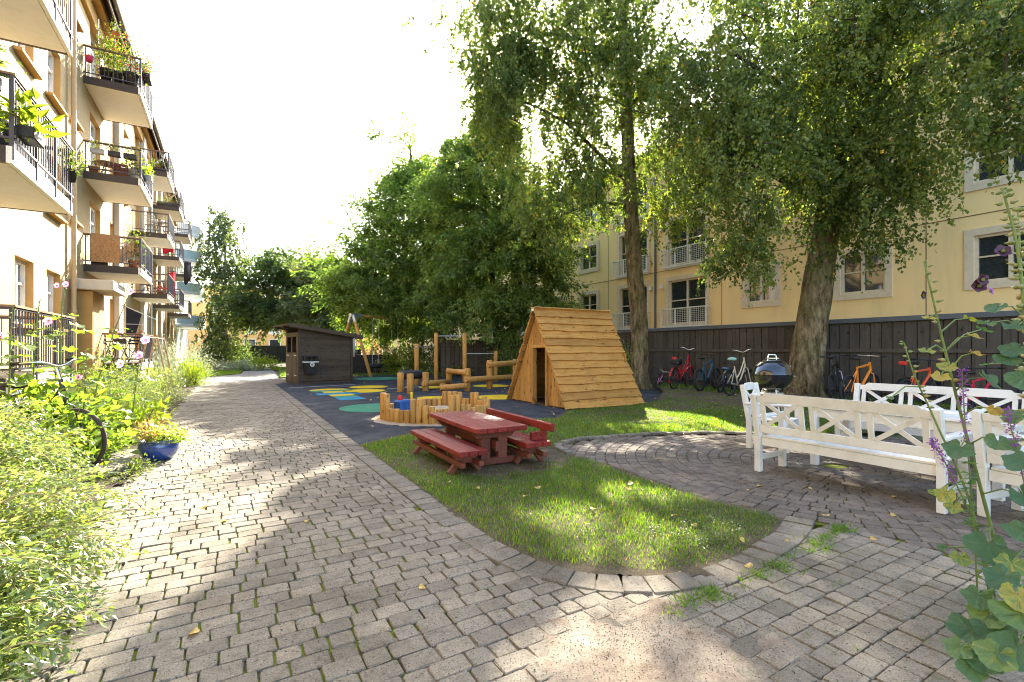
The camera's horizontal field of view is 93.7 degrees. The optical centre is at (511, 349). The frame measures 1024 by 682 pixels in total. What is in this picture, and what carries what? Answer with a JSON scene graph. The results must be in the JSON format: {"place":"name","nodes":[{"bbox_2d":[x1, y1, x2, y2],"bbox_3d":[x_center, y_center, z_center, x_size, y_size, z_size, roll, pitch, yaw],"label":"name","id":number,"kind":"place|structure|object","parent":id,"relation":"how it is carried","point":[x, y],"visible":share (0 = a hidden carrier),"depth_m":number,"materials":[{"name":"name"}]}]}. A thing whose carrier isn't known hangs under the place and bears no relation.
{"place":"outdoors","nodes":[
{"label":"outdoors","id":0,"kind":"place"},
{"bbox_2d":[24,274,104,423],"bbox_3d":[-6.200,0.153,6.630,0.937,2.387,0.910,0,0,-31],"label":"hollyhock","id":1,"kind":"object","parent":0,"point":[47,320],"visible":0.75,"depth_m":6.60,"materials":[{"name":"green plant"}]},
{"bbox_2d":[12,379,194,577],"bbox_3d":[-10.079,1.431,12.333,2.850,0.069,28.500,0,0,-31],"label":"planting bed","id":2,"kind":"object","parent":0,"point":[111,485],"visible":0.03,"depth_m":6.86,"materials":[{"name":"soil"}]},
{"bbox_2d":[0,306,54,422],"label":"hollyhock","id":3,"kind":"object","parent":2,"relation":"on","point":[20,381],"visible":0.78,"depth_m":5.59,"materials":[{"name":"green plant"}]},
{"bbox_2d":[0,299,63,419],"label":"hollyhock","id":4,"kind":"object","parent":2,"relation":"on","point":[34,368],"visible":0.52,"depth_m":6.10,"materials":[{"name":"green plant"}]},
{"bbox_2d":[0,396,97,502],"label":"spirea bush","id":5,"kind":"object","parent":2,"relation":"on","point":[47,449],"visible":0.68,"depth_m":4.08,"materials":[{"name":"green plant"}]},
{"bbox_2d":[3,404,95,483],"bbox_3d":[-5.167,1.037,4.976,1.407,0.939,1.827,0,0,-31],"label":"plant","id":6,"kind":"object","parent":2,"relation":"on","point":[76,443],"visible":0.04,"depth_m":5.13,"materials":[{"name":"green plant"}]},
{"bbox_2d":[0,357,106,467],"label":"bicycle","id":7,"kind":"object","parent":2,"relation":"on","point":[103,446],"visible":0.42,"depth_m":5.71,"materials":[{"name":"black paint"}]},
{"bbox_2d":[0,539,116,681],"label":"spirea bush","id":8,"kind":"object","parent":2,"relation":"on","point":[22,612],"visible":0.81,"depth_m":2.04,"materials":[{"name":"green plant"}]},
{"bbox_2d":[0,364,140,480],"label":"plant","id":9,"kind":"object","parent":2,"relation":"on","point":[40,393],"visible":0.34,"depth_m":5.76,"materials":[{"name":"green plant"}]},
{"bbox_2d":[0,450,164,680],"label":"spirea bush","id":10,"kind":"object","parent":2,"relation":"on","point":[32,517],"visible":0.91,"depth_m":2.74,"materials":[{"name":"green plant"}]},
{"bbox_2d":[52,354,118,450],"bbox_3d":[-5.661,0.755,6.276,0.793,1.397,0.881,0,0,-31],"label":"hollyhock","id":11,"kind":"object","parent":2,"relation":"on","point":[87,384],"visible":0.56,"depth_m":6.28,"materials":[{"name":"green plant"}]},
{"bbox_2d":[74,285,132,410],"bbox_3d":[-6.438,0.360,7.368,1.094,2.698,0.903,0,0,-31],"label":"hollyhock","id":12,"kind":"object","parent":2,"relation":"on","point":[106,357],"visible":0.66,"depth_m":7.39,"materials":[{"name":"green plant"}]},
{"bbox_2d":[71,402,139,465],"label":"plant","id":13,"kind":"object","parent":2,"relation":"on","point":[122,434],"visible":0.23,"depth_m":6.30,"materials":[{"name":"green plant"}]},
{"bbox_2d":[80,449,146,479],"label":"stone slab","id":14,"kind":"structure","parent":2,"relation":"on","point":[116,455],"depth_m":5.90,"materials":[{"name":"grey stone"}]},
{"bbox_2d":[68,346,165,418],"bbox_3d":[-8.833,0.708,10.461,2.144,1.623,5.012,0,0,-31],"label":"plant","id":15,"kind":"object","parent":2,"relation":"on","point":[94,373],"visible":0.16,"depth_m":10.31,"materials":[{"name":"green plant"}]},
{"bbox_2d":[74,361,181,427],"bbox_3d":[-7.395,0.726,9.060,2.166,1.497,4.781,0,0,-31],"label":"shrub","id":16,"kind":"object","parent":2,"relation":"on","point":[144,396],"visible":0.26,"depth_m":9.27,"materials":[{"name":"green plant"}]},
{"bbox_2d":[109,332,162,445],"bbox_3d":[-5.804,0.706,7.326,0.773,1.958,0.890,0,0,-31],"label":"hollyhock","id":17,"kind":"object","parent":2,"relation":"on","point":[144,339],"visible":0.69,"depth_m":7.24,"materials":[{"name":"green plant"}]},
{"bbox_2d":[112,388,176,442],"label":"plant","id":18,"kind":"object","parent":2,"relation":"on","point":[148,407],"visible":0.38,"depth_m":7.57,"materials":[{"name":"green plant"}]},
{"bbox_2d":[122,359,194,406],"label":"shrub","id":19,"kind":"object","parent":2,"relation":"on","point":[158,374],"visible":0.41,"depth_m":13.31,"materials":[{"name":"green plant"}]},
{"bbox_2d":[147,328,225,383],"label":"shrub","id":20,"kind":"object","parent":2,"relation":"on","point":[192,354],"visible":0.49,"depth_m":20.38,"materials":[{"name":"green plant"}]},
{"bbox_2d":[173,355,217,385],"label":"shrub","id":21,"kind":"object","parent":2,"relation":"on","point":[191,372],"visible":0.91,"depth_m":19.40,"materials":[{"name":"green plant"}]},
{"bbox_2d":[176,222,205,363],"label":"end building","id":22,"kind":"structure","parent":0,"point":[192,292],"depth_m":43.45,"materials":[{"name":"white paint"}]},
{"bbox_2d":[202,365,285,382],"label":"path","id":23,"kind":"structure","parent":0,"point":[264,375],"depth_m":25.09,"materials":[{"name":"grey stone"}]},
{"bbox_2d":[208,240,325,350],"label":"broadleaf tree","id":24,"kind":"object","parent":23,"relation":"on","point":[253,307],"visible":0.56,"depth_m":41.88,"materials":[{"name":"green plant"}]},
{"bbox_2d":[271,378,287,383],"bbox_3d":[-10.846,1.482,22.910,2.412,0.056,5.180,0,0,7],"label":"shed apron","id":25,"kind":"object","parent":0,"point":[278,380],"visible":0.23,"depth_m":21.91,"materials":[{"name":"grey concrete"}]},
{"bbox_2d":[273,323,364,383],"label":"garden shed","id":26,"kind":"structure","parent":25,"relation":"on","point":[332,350],"depth_m":20.95,"materials":[{"name":"brown wood"}]},
{"bbox_2d":[187,285,391,361],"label":"orange house","id":27,"kind":"structure","parent":0,"point":[252,340],"depth_m":63.55,"materials":[{"name":"paint"}]},
{"bbox_2d":[278,369,376,377],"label":"lawn","id":28,"kind":"structure","parent":0,"point":[285,372],"depth_m":27.73,"materials":[{"name":"green plant"}]},
{"bbox_2d":[272,234,368,345],"bbox_3d":[-15.291,-4.000,40.544,8.677,10.904,10.189,0,0,-31],"label":"broadleaf tree","id":29,"kind":"object","parent":28,"relation":"on","point":[301,312],"visible":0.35,"depth_m":38.49,"materials":[{"name":"green plant"}]},
{"bbox_2d":[353,355,396,373],"bbox_3d":[-8.578,0.875,28.950,3.160,1.150,0.188,0,0,-19],"label":"board fence","id":30,"kind":"object","parent":28,"relation":"on","point":[359,365],"visible":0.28,"depth_m":28.84,"materials":[{"name":"black wood"}]},
{"bbox_2d":[276,375,662,444],"bbox_3d":[-1.766,1.479,19.080,12.965,0.062,19.780,0,0,-31],"label":"playground surface","id":31,"kind":"object","parent":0,"point":[348,409],"visible":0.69,"depth_m":13.98,"materials":[{"name":"rubber"}]},
{"bbox_2d":[397,370,423,393],"bbox_3d":[-3.711,1.129,16.926,1.020,0.743,2.035,0,0,5],"label":"tyre step","id":32,"kind":"object","parent":31,"relation":"on","point":[410,376],"visible":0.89,"depth_m":16.48,"materials":[{"name":"brown wood"}]},
{"bbox_2d":[380,391,489,423],"bbox_3d":[-1.653,1.194,10.419,2.366,0.616,2.362,0,0,-31],"label":"sandbox","id":33,"kind":"object","parent":31,"relation":"on","point":[419,411],"visible":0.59,"depth_m":9.51,"materials":[{"name":"brown wood"}]},
{"bbox_2d":[414,333,497,384],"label":"pull up bars","id":34,"kind":"object","parent":31,"relation":"on","point":[416,357],"visible":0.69,"depth_m":21.50,"materials":[{"name":"brown wood"}]},
{"bbox_2d":[421,359,517,391],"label":"balance beams","id":35,"kind":"structure","parent":31,"relation":"on","point":[447,384],"depth_m":17.49,"materials":[{"name":"brown wood"}]},
{"bbox_2d":[440,340,522,375],"bbox_3d":[-1.104,0.450,26.580,5.760,2.000,0.188,0,0,1],"label":"board fence","id":36,"kind":"object","parent":31,"relation":"on","point":[449,353],"visible":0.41,"depth_m":26.57,"materials":[{"name":"brown wood"}]},
{"bbox_2d":[395,73,592,373],"bbox_3d":[-1.135,-6.624,25.295,10.697,16.343,8.967,0,0,10],"label":"broadleaf tree","id":37,"kind":"object","parent":31,"relation":"on","point":[445,196],"visible":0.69,"depth_m":23.93,"materials":[{"name":"green plant"}]},
{"bbox_2d":[486,337,521,380],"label":"shrub","id":38,"kind":"object","parent":31,"relation":"on","point":[512,353],"visible":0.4,"depth_m":23.22,"materials":[{"name":"green plant"}]},
{"bbox_2d":[506,306,644,409],"bbox_3d":[1.681,0.165,13.362,2.650,2.605,2.914,0,0,-31],"label":"playhouse","id":39,"kind":"object","parent":31,"relation":"on","point":[569,358],"visible":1,"depth_m":12.78,"materials":[{"name":"brown wood"}]},
{"bbox_2d":[118,0,873,285],"label":"sky","id":40,"kind":"structure","parent":0,"point":[261,108],"materials":[{"name":"white"}]},
{"bbox_2d":[3,382,1023,681],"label":"path paving","id":41,"kind":"structure","parent":0,"point":[445,566],"depth_m":2.86,"materials":[{"name":"grey stone"}]},
{"bbox_2d":[91,453,160,484],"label":"plant","id":42,"kind":"object","parent":41,"relation":"on","point":[132,471],"visible":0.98,"depth_m":5.53,"materials":[{"name":"green plant"}]},
{"bbox_2d":[137,436,178,461],"bbox_3d":[-4.676,1.318,6.353,0.454,0.265,0.454,0,0,-31],"label":"glazed pot","id":43,"kind":"object","parent":41,"relation":"on","point":[166,450],"visible":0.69,"depth_m":6.19,"materials":[{"name":"blue ceramic"}]},
{"bbox_2d":[124,417,175,446],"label":"plant","id":44,"kind":"object","parent":43,"relation":"in","point":[143,432],"visible":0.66,"depth_m":6.30,"materials":[{"name":"yellow plant"}]},
{"bbox_2d":[140,423,190,444],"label":"plant","id":45,"kind":"object","parent":43,"relation":"in","point":[175,437],"visible":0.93,"depth_m":6.33,"materials":[{"name":"green plant"}]},
{"bbox_2d":[266,381,814,595],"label":"kerb","id":46,"kind":"structure","parent":41,"relation":"on","point":[497,553],"depth_m":3.41,"materials":[{"name":"grey stone"}]},
{"bbox_2d":[175,412,968,679],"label":"grass tufts","id":47,"kind":"object","parent":41,"relation":"on","point":[814,543],"visible":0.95,"depth_m":3.11,"materials":[{"name":"green plant"}]},
{"bbox_2d":[394,591,951,681],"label":"sand patch","id":48,"kind":"object","parent":41,"relation":"on","point":[703,653],"visible":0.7,"depth_m":2.31,"materials":[{"name":"beige sand"}]},
{"bbox_2d":[455,560,937,681],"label":"soil crumbs","id":49,"kind":"object","parent":41,"relation":"on","point":[664,636],"visible":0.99,"depth_m":2.43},
{"bbox_2d":[886,341,992,613],"bbox_3d":[2.225,0.749,2.437,0.626,1.592,0.160,0,0,2],"label":"hollyhock","id":50,"kind":"object","parent":41,"relation":"on","point":[952,508],"visible":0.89,"depth_m":2.49,"materials":[{"name":"green plant"}]},
{"bbox_2d":[926,437,1006,628],"bbox_3d":[2.281,0.957,2.405,0.421,1.045,0.111,0,0,-1],"label":"loosestrife","id":51,"kind":"object","parent":41,"relation":"on","point":[963,499],"visible":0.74,"depth_m":2.40,"materials":[{"name":"purple plant"}]},
{"bbox_2d":[956,367,984,592],"bbox_3d":[2.394,0.778,2.501,0.156,1.378,0.104,0,0,-2],"label":"loosestrife","id":52,"kind":"object","parent":41,"relation":"on","point":[970,482],"visible":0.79,"depth_m":2.50,"materials":[{"name":"purple plant"}]},
{"bbox_2d":[918,260,1023,566],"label":"hollyhock","id":53,"kind":"object","parent":41,"relation":"on","point":[979,545],"visible":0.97,"depth_m":2.38,"materials":[{"name":"green plant"}]},
{"bbox_2d":[937,186,1023,681],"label":"hollyhock","id":54,"kind":"object","parent":41,"relation":"on","point":[994,648],"visible":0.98,"depth_m":2.08,"materials":[{"name":"green plant"}]},
{"bbox_2d":[979,207,1023,441],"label":"hollyhock","id":55,"kind":"object","parent":41,"relation":"on","point":[1020,242],"visible":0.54,"depth_m":2.60,"materials":[{"name":"green plant"}]},
{"bbox_2d":[89,362,970,582],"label":"ground","id":56,"kind":"structure","parent":0,"point":[895,435],"depth_m":8.60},
{"bbox_2d":[0,0,191,409],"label":"apartment building","id":57,"kind":"structure","parent":56,"relation":"on","point":[52,219],"depth_m":13.81,"materials":[{"name":"paint"}]},
{"bbox_2d":[13,43,42,80],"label":"window","id":58,"kind":"structure","parent":57,"relation":"in","point":[20,49],"depth_m":10.43,"materials":[{"name":"white paint"}]},
{"bbox_2d":[15,258,42,329],"bbox_3d":[-10.662,-1.216,10.447,0.358,1.528,1.310,0,0,-31],"label":"window","id":59,"kind":"structure","parent":57,"relation":"in","point":[20,266],"depth_m":10.76,"materials":[{"name":"white paint"}]},
{"bbox_2d":[0,87,71,147],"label":"potted plant","id":60,"kind":"object","parent":57,"relation":"attached to","point":[27,135],"visible":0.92,"depth_m":6.50,"materials":[{"name":"green plant"}]},
{"bbox_2d":[46,271,64,331],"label":"window","id":61,"kind":"structure","parent":57,"relation":"in","point":[49,276],"depth_m":12.55,"materials":[{"name":"white paint"}]},
{"bbox_2d":[45,50,67,117],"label":"window","id":62,"kind":"structure","parent":57,"relation":"in","point":[49,92],"depth_m":12.46,"materials":[{"name":"white paint"}]},
{"bbox_2d":[84,22,125,80],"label":"potted plant","id":63,"kind":"object","parent":57,"relation":"on","point":[108,73],"visible":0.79,"depth_m":15.09,"materials":[{"name":"green plant"}]},
{"bbox_2d":[91,233,119,262],"bbox_3d":[-12.713,-3.167,15.018,0.700,0.890,0.135,0,0,-31],"label":"hanging rug","id":64,"kind":"object","parent":57,"relation":"hanging from","point":[105,248],"visible":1,"depth_m":14.97,"materials":[{"name":"orange fabric"}]},
{"bbox_2d":[101,28,162,86],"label":"potted plant","id":65,"kind":"object","parent":57,"relation":"on","point":[131,76],"visible":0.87,"depth_m":15.41,"materials":[{"name":"green plant"}]},
{"bbox_2d":[125,306,157,361],"bbox_3d":[-12.899,-0.536,16.725,0.931,1.912,0.067,0,0,-37],"label":"parasol frame","id":66,"kind":"object","parent":57,"relation":"on","point":[132,319],"visible":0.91,"depth_m":16.56,"materials":[{"name":"white paint"}]},
{"bbox_2d":[186,336,255,365],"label":"shrub","id":67,"kind":"object","parent":56,"relation":"on","point":[224,354],"visible":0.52,"depth_m":43.09,"materials":[{"name":"green plant"}]},
{"bbox_2d":[187,204,261,366],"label":"birch tree","id":68,"kind":"object","parent":56,"relation":"on","point":[222,236],"visible":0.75,"depth_m":43.90,"materials":[{"name":"green plant"}]},
{"bbox_2d":[211,355,260,370],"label":"plant","id":69,"kind":"object","parent":56,"relation":"on","point":[243,365],"visible":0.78,"depth_m":32.81,"materials":[{"name":"green plant"}]},
{"bbox_2d":[230,345,360,362],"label":"board fence","id":70,"kind":"object","parent":56,"relation":"on","point":[277,352],"visible":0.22,"depth_m":52.41,"materials":[{"name":"black wood"}]},
{"bbox_2d":[345,313,426,376],"bbox_3d":[-7.124,-0.230,29.203,2.844,3.505,7.222,0,0,27],"label":"swing","id":71,"kind":"object","parent":56,"relation":"on","point":[353,316],"visible":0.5,"depth_m":26.16,"materials":[{"name":"brown wood"}]},
{"bbox_2d":[401,0,776,389],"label":"birch tree","id":72,"kind":"object","parent":56,"relation":"on","point":[520,62],"visible":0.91,"depth_m":16.54,"materials":[{"name":"green plant"}]},
{"bbox_2d":[392,0,1023,362],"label":"yellow building","id":73,"kind":"structure","parent":56,"relation":"on","point":[963,258],"depth_m":16.81,"materials":[{"name":"paint"}]},
{"bbox_2d":[578,240,598,274],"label":"window","id":74,"kind":"structure","parent":73,"relation":"in","point":[587,267],"depth_m":28.54,"materials":[{"name":"white glass"}]},
{"bbox_2d":[612,171,649,227],"bbox_3d":[6.339,-7.970,25.389,0.463,2.500,2.485,0,0,-31],"label":"window","id":75,"kind":"structure","parent":73,"relation":"in","point":[646,189],"depth_m":25.03,"materials":[{"name":"white glass"}]},
{"bbox_2d":[612,280,650,329],"bbox_3d":[6.339,-2.270,25.389,0.463,2.500,2.485,0,0,-31],"label":"window","id":76,"kind":"structure","parent":73,"relation":"in","point":[623,310],"depth_m":26.04,"materials":[{"name":"white glass"}]},
{"bbox_2d":[612,226,650,278],"bbox_3d":[6.339,-5.120,25.389,0.463,2.500,2.485,0,0,-31],"label":"window","id":77,"kind":"structure","parent":73,"relation":"in","point":[621,255],"depth_m":25.91,"materials":[{"name":"white glass"}]},
{"bbox_2d":[660,209,709,270],"bbox_3d":[8.099,-5.120,22.422,0.463,2.500,2.585,0,0,-31],"label":"window","id":78,"kind":"structure","parent":73,"relation":"in","point":[682,258],"depth_m":22.49,"materials":[{"name":"white glass"}]},
{"bbox_2d":[660,271,710,327],"bbox_3d":[8.099,-2.270,22.422,0.463,2.500,2.585,0,0,-31],"label":"window","id":79,"kind":"structure","parent":73,"relation":"in","point":[686,309],"depth_m":22.48,"materials":[{"name":"clear glass"}]},
{"bbox_2d":[741,260,780,307],"bbox_3d":[10.068,-2.595,19.375,0.185,1.750,1.650,0,0,-31],"label":"window","id":80,"kind":"structure","parent":73,"relation":"in","point":[773,298],"depth_m":19.31,"materials":[{"name":"white glass"}]},
{"bbox_2d":[834,243,891,300],"bbox_3d":[11.900,-2.595,16.287,0.185,1.750,1.730,0,0,-31],"label":"window","id":81,"kind":"structure","parent":73,"relation":"in","point":[852,279],"depth_m":16.29,"materials":[{"name":"clear glass"}]},
{"bbox_2d":[964,221,1023,290],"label":"window","id":82,"kind":"structure","parent":73,"relation":"in","point":[987,262],"depth_m":13.60,"materials":[{"name":"clear glass"}]},
{"bbox_2d":[964,116,1023,192],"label":"window","id":83,"kind":"structure","parent":73,"relation":"in","point":[981,183],"depth_m":13.57,"materials":[{"name":"white glass"}]},
{"bbox_2d":[617,310,1023,408],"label":"board fence","id":84,"kind":"object","parent":56,"relation":"on","point":[881,336],"visible":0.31,"depth_m":13.15,"materials":[{"name":"wood"}]},
{"bbox_2d":[358,382,1005,576],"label":"lawn grass","id":85,"kind":"structure","parent":0,"point":[652,426],"depth_m":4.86,"materials":[{"name":"green plant"}]},
{"bbox_2d":[410,428,486,474],"bbox_3d":[-0.868,1.303,6.206,0.437,0.306,1.765,0,0,-30],"label":"picnic bench","id":86,"kind":"object","parent":85,"relation":"on","point":[461,452],"visible":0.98,"depth_m":5.83,"materials":[{"name":"red wood"}]},
{"bbox_2d":[429,410,526,466],"bbox_3d":[-0.517,1.190,6.555,0.694,0.500,1.708,0,0,-29],"label":"picnic table","id":87,"kind":"object","parent":85,"relation":"on","point":[482,430],"visible":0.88,"depth_m":6.09,"materials":[{"name":"red wood"}]},
{"bbox_2d":[475,408,554,464],"bbox_3d":[-0.080,1.188,6.720,0.437,0.536,1.900,0,0,-28],"label":"picnic bench","id":88,"kind":"object","parent":85,"relation":"on","point":[526,445],"visible":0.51,"depth_m":6.14,"materials":[{"name":"red wood"}]},
{"bbox_2d":[440,456,778,555],"bbox_3d":[0.681,1.416,4.729,2.124,0.051,3.141,0,0,-31],"label":"lawn clover","id":89,"kind":"object","parent":85,"relation":"on","point":[703,539],"visible":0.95,"depth_m":3.94,"materials":[{"name":"green plant"}]},
{"bbox_2d":[554,431,753,453],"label":"patio kerb","id":90,"kind":"structure","parent":85,"relation":"on","point":[560,447],"depth_m":8.03,"materials":[{"name":"grey stone"}]},
{"bbox_2d":[668,347,695,388],"bbox_3d":[5.913,0.637,16.639,0.645,1.428,1.988,7,5,43],"label":"bicycle","id":91,"kind":"object","parent":85,"relation":"on","point":[676,361],"visible":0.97,"depth_m":16.47,"materials":[{"name":"red paint"}]},
{"bbox_2d":[693,353,721,390],"bbox_3d":[6.401,0.736,15.715,1.938,1.228,0.699,0,-4,-43],"label":"bicycle","id":92,"kind":"object","parent":85,"relation":"on","point":[711,371],"visible":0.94,"depth_m":15.60,"materials":[{"name":"blue paint"}]},
{"bbox_2d":[721,349,753,395],"bbox_3d":[6.721,0.666,14.165,1.988,1.361,0.644,0,-4,-39],"label":"bicycle","id":93,"kind":"object","parent":85,"relation":"on","point":[743,374],"visible":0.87,"depth_m":14.05,"materials":[{"name":"beige paint"}]},
{"bbox_2d":[751,354,795,423],"bbox_3d":[4.943,0.751,9.214,0.746,1.338,0.815,0,0,-44],"label":"kettle barbecue","id":94,"kind":"object","parent":85,"relation":"on","point":[775,375],"visible":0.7,"depth_m":8.94,"materials":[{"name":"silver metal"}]},
{"bbox_2d":[634,0,1023,397],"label":"birch tree","id":95,"kind":"object","parent":85,"relation":"on","point":[827,172],"visible":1,"depth_m":11.60,"materials":[{"name":"green plant"}]},
{"bbox_2d":[820,354,850,398],"bbox_3d":[8.269,0.743,12.255,0.699,1.217,1.938,-8,-6,43],"label":"bicycle","id":96,"kind":"object","parent":85,"relation":"on","point":[836,385],"visible":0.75,"depth_m":12.11,"materials":[{"name":"black paint"}]},
{"bbox_2d":[839,354,886,401],"bbox_3d":[8.283,0.736,11.389,2.007,1.226,0.724,0,3,-32],"label":"bicycle","id":97,"kind":"object","parent":85,"relation":"on","point":[868,376],"visible":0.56,"depth_m":11.28,"materials":[{"name":"orange paint"}]},
{"bbox_2d":[892,358,945,407],"bbox_3d":[8.888,0.781,10.506,1.988,1.139,0.699,0,5,-27],"label":"bicycle","id":98,"kind":"object","parent":85,"relation":"on","point":[926,381],"visible":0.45,"depth_m":10.43,"materials":[{"name":"pink paint"}]},
{"bbox_2d":[956,367,1005,410],"bbox_3d":[9.560,0.858,9.825,1.816,0.983,0.655,0,-3,-23],"label":"bicycle","id":99,"kind":"object","parent":85,"relation":"on","point":[987,386],"visible":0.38,"depth_m":9.76,"materials":[{"name":"red metal"}]},
{"bbox_2d":[563,434,1023,575],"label":"patio paving","id":100,"kind":"structure","parent":0,"point":[911,506],"depth_m":5.16,"materials":[{"name":"grey stone"}]},
{"bbox_2d":[740,382,799,452],"bbox_3d":[3.863,0.978,7.148,0.694,0.945,0.680,0,0,43],"label":"garden armchair","id":101,"kind":"object","parent":100,"relation":"on","point":[744,388],"visible":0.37,"depth_m":7.08,"materials":[{"name":"white paint"}]},
{"bbox_2d":[750,393,971,514],"bbox_3d":[3.568,0.978,5.105,0.693,0.945,1.800,0,0,-31],"label":"garden bench","id":102,"kind":"object","parent":100,"relation":"on","point":[919,457],"visible":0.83,"depth_m":4.79,"materials":[{"name":"white paint"}]},
{"bbox_2d":[803,406,1023,501],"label":"garden table","id":103,"kind":"object","parent":100,"relation":"on","point":[953,423],"visible":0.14,"depth_m":5.21,"materials":[{"name":"white paint"}]},
{"bbox_2d":[835,383,1023,454],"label":"garden bench","id":104,"kind":"object","parent":100,"relation":"on","point":[1009,395],"visible":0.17,"depth_m":6.59,"materials":[{"name":"white paint"}]},
{"bbox_2d":[970,409,1023,516],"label":"garden armchair","id":105,"kind":"object","parent":100,"relation":"on","point":[983,423],"visible":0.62,"depth_m":4.14,"materials":[{"name":"white paint"}]},
{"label":"far lawn","id":106,"kind":"structure","parent":0,"visible":0},
{"bbox_2d":[289,93,500,372],"bbox_3d":[-6.883,-7.019,29.804,13.466,17.195,10.166,0,0,-3],"label":"broadleaf tree","id":107,"kind":"object","parent":106,"relation":"on","point":[361,285],"visible":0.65,"depth_m":28.40,"materials":[{"name":"green plant"}]},
{"bbox_2d":[371,328,433,374],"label":"shrub","id":108,"kind":"object","parent":106,"relation":"on","point":[392,360],"visible":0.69,"depth_m":28.65,"materials":[{"name":"green plant"}]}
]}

